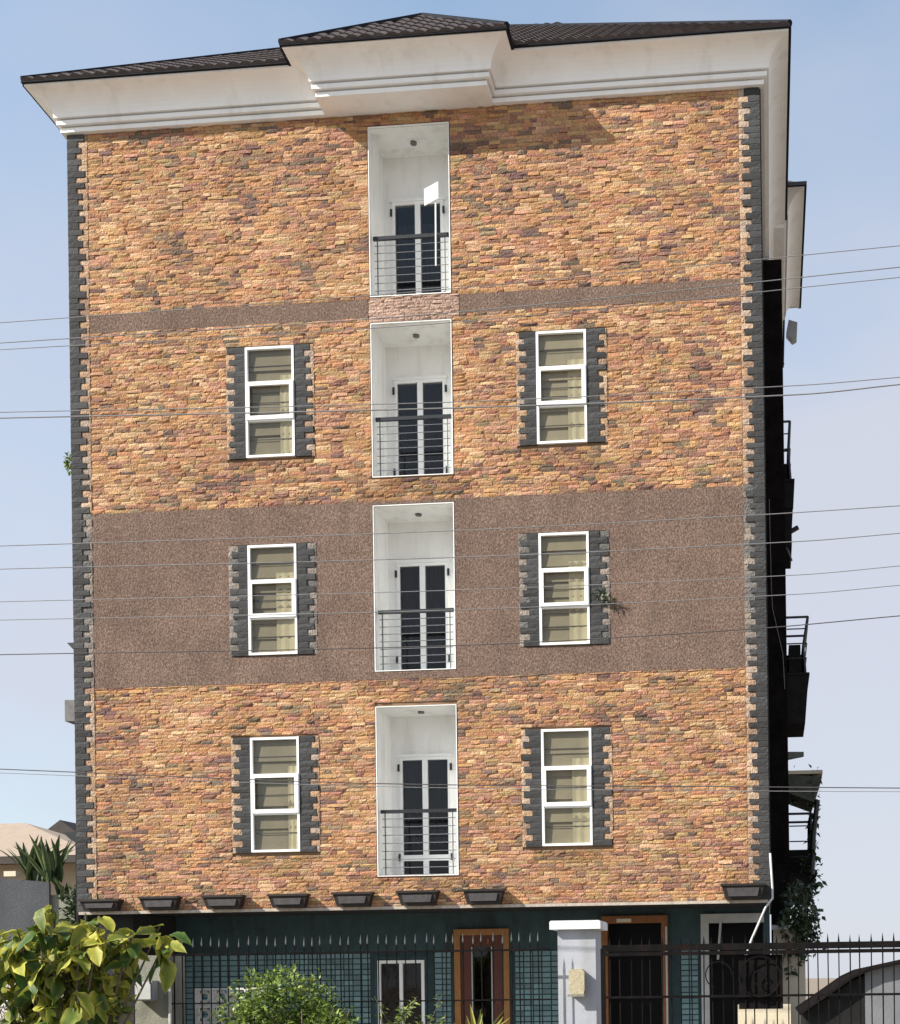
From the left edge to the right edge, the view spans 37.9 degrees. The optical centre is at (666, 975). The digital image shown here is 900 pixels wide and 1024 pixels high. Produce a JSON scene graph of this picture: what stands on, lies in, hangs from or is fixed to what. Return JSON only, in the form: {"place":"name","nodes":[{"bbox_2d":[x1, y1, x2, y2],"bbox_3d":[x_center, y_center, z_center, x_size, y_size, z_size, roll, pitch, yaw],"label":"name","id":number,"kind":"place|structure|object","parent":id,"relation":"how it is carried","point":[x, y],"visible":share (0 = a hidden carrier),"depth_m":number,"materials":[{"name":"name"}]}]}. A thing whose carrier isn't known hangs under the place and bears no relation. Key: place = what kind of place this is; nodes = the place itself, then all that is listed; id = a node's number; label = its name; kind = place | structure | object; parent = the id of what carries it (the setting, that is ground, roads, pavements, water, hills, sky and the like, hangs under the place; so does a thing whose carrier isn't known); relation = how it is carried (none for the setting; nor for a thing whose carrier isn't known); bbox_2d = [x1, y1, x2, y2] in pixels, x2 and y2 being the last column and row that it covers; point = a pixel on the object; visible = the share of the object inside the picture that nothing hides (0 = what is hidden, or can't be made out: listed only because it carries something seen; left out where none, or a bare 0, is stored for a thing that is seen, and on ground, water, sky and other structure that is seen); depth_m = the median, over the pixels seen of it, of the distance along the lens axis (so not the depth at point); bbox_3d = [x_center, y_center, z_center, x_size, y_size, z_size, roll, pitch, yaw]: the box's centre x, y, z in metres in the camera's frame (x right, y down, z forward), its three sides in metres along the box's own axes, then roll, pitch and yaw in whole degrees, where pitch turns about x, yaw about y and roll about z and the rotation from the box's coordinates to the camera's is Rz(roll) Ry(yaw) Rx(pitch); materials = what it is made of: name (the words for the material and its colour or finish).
{"place":"outdoors","nodes":[
{"label":"outdoors","id":0,"kind":"place"},
{"bbox_2d":[0,820,75,894],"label":"neighbour house","id":1,"kind":"structure","parent":0,"point":[12,833],"depth_m":38.82,"materials":[{"name":"beige paint"}]},
{"bbox_2d":[0,566,897,601],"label":"overhead cable","id":2,"kind":"object","parent":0,"point":[453,590],"visible":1,"depth_m":12.91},
{"bbox_2d":[0,384,899,418],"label":"overhead cable","id":3,"kind":"object","parent":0,"point":[454,407],"visible":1,"depth_m":12.91,"materials":[{"name":"black rubber"}]},
{"bbox_2d":[0,267,899,342],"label":"overhead cable","id":4,"kind":"object","parent":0,"point":[454,312],"visible":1,"depth_m":12.90,"materials":[{"name":"black rubber"}]},
{"bbox_2d":[0,769,899,788],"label":"overhead cable","id":5,"kind":"object","parent":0,"point":[454,784],"visible":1,"depth_m":12.91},
{"bbox_2d":[0,615,899,654],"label":"overhead cable","id":6,"kind":"object","parent":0,"point":[453,645],"visible":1,"depth_m":12.91,"materials":[{"name":"black rubber"}]},
{"bbox_2d":[0,533,899,569],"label":"overhead cable","id":7,"kind":"object","parent":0,"point":[456,557],"visible":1,"depth_m":12.90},
{"bbox_2d":[0,377,899,412],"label":"overhead cable","id":8,"kind":"object","parent":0,"point":[455,401],"visible":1,"depth_m":12.90,"materials":[{"name":"black rubber"}]},
{"bbox_2d":[0,277,899,349],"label":"overhead cable","id":9,"kind":"object","parent":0,"point":[454,322],"visible":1,"depth_m":12.90,"materials":[{"name":"black rubber"}]},
{"bbox_2d":[0,245,899,322],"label":"overhead cable","id":10,"kind":"object","parent":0,"point":[454,288],"visible":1,"depth_m":12.90,"materials":[{"name":"black rubber"}]},
{"bbox_2d":[0,0,899,977],"label":"sky","id":11,"kind":"structure","parent":0,"point":[844,115],"materials":[{"name":"blue"}]},
{"bbox_2d":[1,505,899,545],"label":"overhead cable","id":12,"kind":"object","parent":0,"point":[454,530],"visible":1,"depth_m":12.90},
{"bbox_2d":[7,773,899,791],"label":"overhead cable","id":13,"kind":"object","parent":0,"point":[474,788],"visible":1,"depth_m":12.89,"materials":[{"name":"black rubber"}]},
{"bbox_2d":[8,585,899,619],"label":"overhead cable","id":14,"kind":"object","parent":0,"point":[456,609],"visible":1,"depth_m":12.90,"materials":[{"name":"black rubber"}]},
{"bbox_2d":[806,978,836,998],"bbox_3d":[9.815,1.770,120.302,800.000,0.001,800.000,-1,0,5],"label":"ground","id":15,"kind":"structure","parent":0,"point":[813,985],"depth_m":225.38,"materials":[{"name":"beige concrete"}]},
{"bbox_2d":[0,878,50,942],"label":"grey boundary wall","id":16,"kind":"structure","parent":15,"relation":"on","point":[22,902],"depth_m":22.52,"materials":[{"name":"paint"}]},
{"bbox_2d":[4,871,19,876],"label":"loose block","id":17,"kind":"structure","parent":16,"relation":"on","point":[11,873],"depth_m":22.49,"materials":[{"name":"beige paint"}]},
{"bbox_2d":[50,895,90,997],"bbox_3d":[-10.961,0.306,23.080,1.000,3.480,0.670,-1,0,5],"label":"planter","id":18,"kind":"object","parent":15,"relation":"on","point":[56,903],"visible":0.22,"depth_m":22.73,"materials":[{"name":"grey concrete"}]},
{"bbox_2d":[0,834,74,882],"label":"spiky plant","id":19,"kind":"object","parent":18,"relation":"on","point":[41,862],"visible":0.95,"depth_m":22.92,"materials":[{"name":"green plant"}]},
{"bbox_2d":[48,876,75,899],"bbox_3d":[-10.659,-1.363,22.824,0.673,0.808,0.575,-1,0,-24],"label":"spiky plant","id":20,"kind":"object","parent":18,"relation":"in","point":[60,889],"visible":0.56,"depth_m":22.76,"materials":[{"name":"green plant"}]},
{"bbox_2d":[53,884,90,934],"bbox_3d":[-10.304,0.165,22.532,0.890,3.745,0.807,-1,0,36],"label":"corner shrub","id":21,"kind":"object","parent":15,"relation":"on","point":[71,908],"visible":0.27,"depth_m":22.48,"materials":[{"name":"green plant"}]},
{"bbox_2d":[0,904,192,1023],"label":"croton bush","id":22,"kind":"object","parent":15,"relation":"on","point":[47,968],"visible":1,"depth_m":13.04,"materials":[{"name":"green plant"}]},
{"bbox_2d":[135,955,185,1023],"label":"concrete pillar","id":23,"kind":"structure","parent":15,"relation":"on","point":[160,1010],"depth_m":14.22,"materials":[{"name":"white concrete"}]},
{"bbox_2d":[135,981,157,1000],"bbox_3d":[-5.751,0.167,14.137,0.200,0.220,0.148,-1,0,5],"label":"meter box","id":24,"kind":"object","parent":23,"relation":"attached to","point":[149,992],"visible":0.71,"depth_m":14.07,"materials":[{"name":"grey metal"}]},
{"bbox_2d":[208,962,365,1023],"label":"green shrub","id":25,"kind":"object","parent":15,"relation":"on","point":[313,1010],"visible":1,"depth_m":13.34,"materials":[{"name":"green plant"}]},
{"bbox_2d":[171,933,550,1023],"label":"iron fence","id":26,"kind":"object","parent":15,"relation":"on","point":[367,952],"visible":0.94,"depth_m":13.99,"materials":[{"name":"black metal"}]},
{"bbox_2d":[371,995,446,1023],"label":"weeds","id":27,"kind":"object","parent":15,"relation":"on","point":[402,1016],"depth_m":13.57,"materials":[{"name":"green plant"}]},
{"bbox_2d":[20,13,822,1023],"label":"apartment building","id":28,"kind":"structure","parent":15,"relation":"on","point":[306,169],"depth_m":21.20,"materials":[{"name":"stone"}]},
{"bbox_2d":[63,452,70,475],"bbox_3d":[-10.091,-8.690,21.702,0.288,0.403,0.332,-1,0,5],"label":"wall weed","id":29,"kind":"object","parent":28,"relation":"attached to","point":[67,465],"depth_m":21.66,"materials":[{"name":"green plant"}]},
{"bbox_2d":[226,344,314,459],"bbox_3d":[-6.592,-9.546,21.292,1.501,1.851,0.105,-1,0,5],"label":"window","id":30,"kind":"structure","parent":28,"relation":"in","point":[265,376],"depth_m":21.30,"materials":[{"name":"white glass"}]},
{"bbox_2d":[228,543,317,656],"bbox_3d":[-6.549,-6.253,21.292,1.501,1.843,0.105,-1,0,5],"label":"window","id":31,"kind":"structure","parent":28,"relation":"in","point":[258,631],"depth_m":21.30,"materials":[{"name":"white glass"}]},
{"bbox_2d":[231,736,320,853],"bbox_3d":[-6.505,-3.010,21.292,1.501,1.923,0.105,-1,0,5],"label":"window","id":32,"kind":"structure","parent":28,"relation":"in","point":[285,817],"depth_m":21.31,"materials":[{"name":"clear glass"}]},
{"bbox_2d":[377,960,424,1023],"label":"ground floor window","id":33,"kind":"structure","parent":28,"relation":"in","point":[410,964],"depth_m":23.12,"materials":[{"name":"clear glass"}]},
{"bbox_2d":[390,196,444,294],"bbox_3d":[-4.245,-12.283,21.908,0.950,2.034,0.110,-1,0,5],"label":"balcony door","id":34,"kind":"structure","parent":28,"relation":"in","point":[409,215],"depth_m":21.90,"materials":[{"name":"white glass"}]},
{"bbox_2d":[392,375,446,475],"bbox_3d":[-4.205,-9.265,21.908,0.950,1.962,0.110,-1,0,5],"label":"balcony door","id":35,"kind":"structure","parent":28,"relation":"in","point":[415,389],"depth_m":21.90,"materials":[{"name":"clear glass"}]},
{"bbox_2d":[395,558,449,669],"bbox_3d":[-4.163,-6.094,21.908,0.950,2.037,0.110,-1,0,5],"label":"balcony door","id":36,"kind":"structure","parent":28,"relation":"in","point":[426,575],"depth_m":21.90,"materials":[{"name":"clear glass"}]},
{"bbox_2d":[397,753,452,874],"bbox_3d":[-4.118,-2.738,21.908,0.950,2.106,0.110,-1,0,5],"label":"balcony door","id":37,"kind":"structure","parent":28,"relation":"in","point":[435,768],"depth_m":21.90,"materials":[{"name":"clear glass"}]},
{"bbox_2d":[424,182,437,265],"bbox_3d":[-3.851,-12.350,21.060,0.235,1.360,0.133,-1,0,5],"label":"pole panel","id":38,"kind":"object","parent":28,"relation":"attached to","point":[430,193],"visible":1,"depth_m":21.00,"materials":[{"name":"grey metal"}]},
{"bbox_2d":[454,929,510,1023],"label":"wooden door","id":39,"kind":"structure","parent":28,"relation":"in","point":[468,934],"depth_m":22.97,"materials":[{"name":"brown wood"}]},
{"bbox_2d":[516,328,607,446],"bbox_3d":[-1.710,-9.611,20.895,1.494,1.851,0.105,-1,0,5],"label":"window","id":40,"kind":"structure","parent":28,"relation":"in","point":[558,363],"depth_m":20.91,"materials":[{"name":"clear glass"}]},
{"bbox_2d":[518,530,610,646],"bbox_3d":[-1.667,-6.318,20.895,1.494,1.843,0.105,-1,0,5],"label":"window","id":41,"kind":"structure","parent":28,"relation":"in","point":[560,622],"depth_m":20.91,"materials":[{"name":"white glass"}]},
{"bbox_2d":[521,727,612,846],"bbox_3d":[-1.623,-3.075,20.895,1.494,1.923,0.105,-1,0,5],"label":"window","id":42,"kind":"structure","parent":28,"relation":"in","point":[573,756],"depth_m":20.91,"materials":[{"name":"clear glass"}]},
{"bbox_2d":[592,586,616,610],"bbox_3d":[-1.023,-6.117,20.769,0.480,0.443,0.163,-1,0,5],"label":"wire weed","id":43,"kind":"object","parent":28,"relation":"attached to","point":[604,595],"visible":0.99,"depth_m":20.75,"materials":[{"name":"green plant"}]},
{"bbox_2d":[700,913,763,1023],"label":"side doorway","id":44,"kind":"structure","parent":28,"relation":"in","point":[706,919],"depth_m":22.61,"materials":[{"name":"grey paint"}]},
{"bbox_2d":[790,764,826,894],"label":"balcony plants","id":45,"kind":"object","parent":28,"relation":"on","point":[818,858],"visible":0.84,"depth_m":25.87,"materials":[{"name":"green plant"}]},
{"bbox_2d":[549,920,607,1023],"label":"gate pillar","id":46,"kind":"structure","parent":15,"relation":"on","point":[579,975],"depth_m":14.02,"materials":[{"name":"grey paint"}]},
{"bbox_2d":[771,925,805,1023],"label":"cream boundary wall","id":47,"kind":"structure","parent":15,"relation":"on","point":[793,982],"depth_m":23.49,"materials":[{"name":"paint"}]},
{"bbox_2d":[776,878,825,979],"bbox_3d":[2.495,-0.903,24.077,1.019,1.974,1.858,-1,0,5],"label":"creeper","id":48,"kind":"object","parent":47,"relation":"attached to","point":[803,920],"visible":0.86,"depth_m":23.39,"materials":[{"name":"green plant"}]},
{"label":"forecourt","id":49,"kind":"structure","parent":0,"visible":0},
{"bbox_2d":[0,984,20,1019],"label":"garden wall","id":50,"kind":"structure","parent":49,"relation":"on","point":[4,1011],"depth_m":16.24,"materials":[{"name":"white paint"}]},
{"bbox_2d":[0,915,62,1023],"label":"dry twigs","id":51,"kind":"object","parent":50,"relation":"on","point":[7,986],"visible":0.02,"depth_m":15.96,"materials":[{"name":"brown plant"}]},
{"bbox_2d":[195,988,264,1023],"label":"breeze block screen","id":52,"kind":"object","parent":49,"relation":"on","point":[198,1012],"visible":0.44,"depth_m":14.75,"materials":[{"name":"concrete"}]},
{"bbox_2d":[738,1004,790,1023],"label":"cream planter wall","id":53,"kind":"structure","parent":49,"relation":"on","point":[760,1016],"depth_m":14.31,"materials":[{"name":"paint"}]},
{"bbox_2d":[795,960,899,1023],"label":"lean to shed","id":54,"kind":"object","parent":49,"relation":"on","point":[865,972],"visible":0.94,"depth_m":18.53,"materials":[{"name":"paint"}]},
{"bbox_3d":[2.996,0.775,13.753,0.580,2.170,0.500,-1,0,5],"label":"gate post","id":55,"kind":"object","parent":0,"visible":0},
{"bbox_2d":[600,932,899,1023],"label":"iron gate","id":56,"kind":"structure","parent":55,"relation":"attached to","point":[760,981],"depth_m":13.67,"materials":[{"name":"black metal"}]},
{"bbox_3d":[-1.939,1.391,13.303,0.340,0.830,0.280,-1,0,5],"label":"plant pot","id":57,"kind":"object","parent":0,"visible":0},
{"bbox_2d":[454,1005,507,1023],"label":"yellow blade plant","id":58,"kind":"object","parent":57,"relation":"in","point":[473,1019],"visible":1,"depth_m":13.37,"materials":[{"name":"yellow plant"}]}
]}

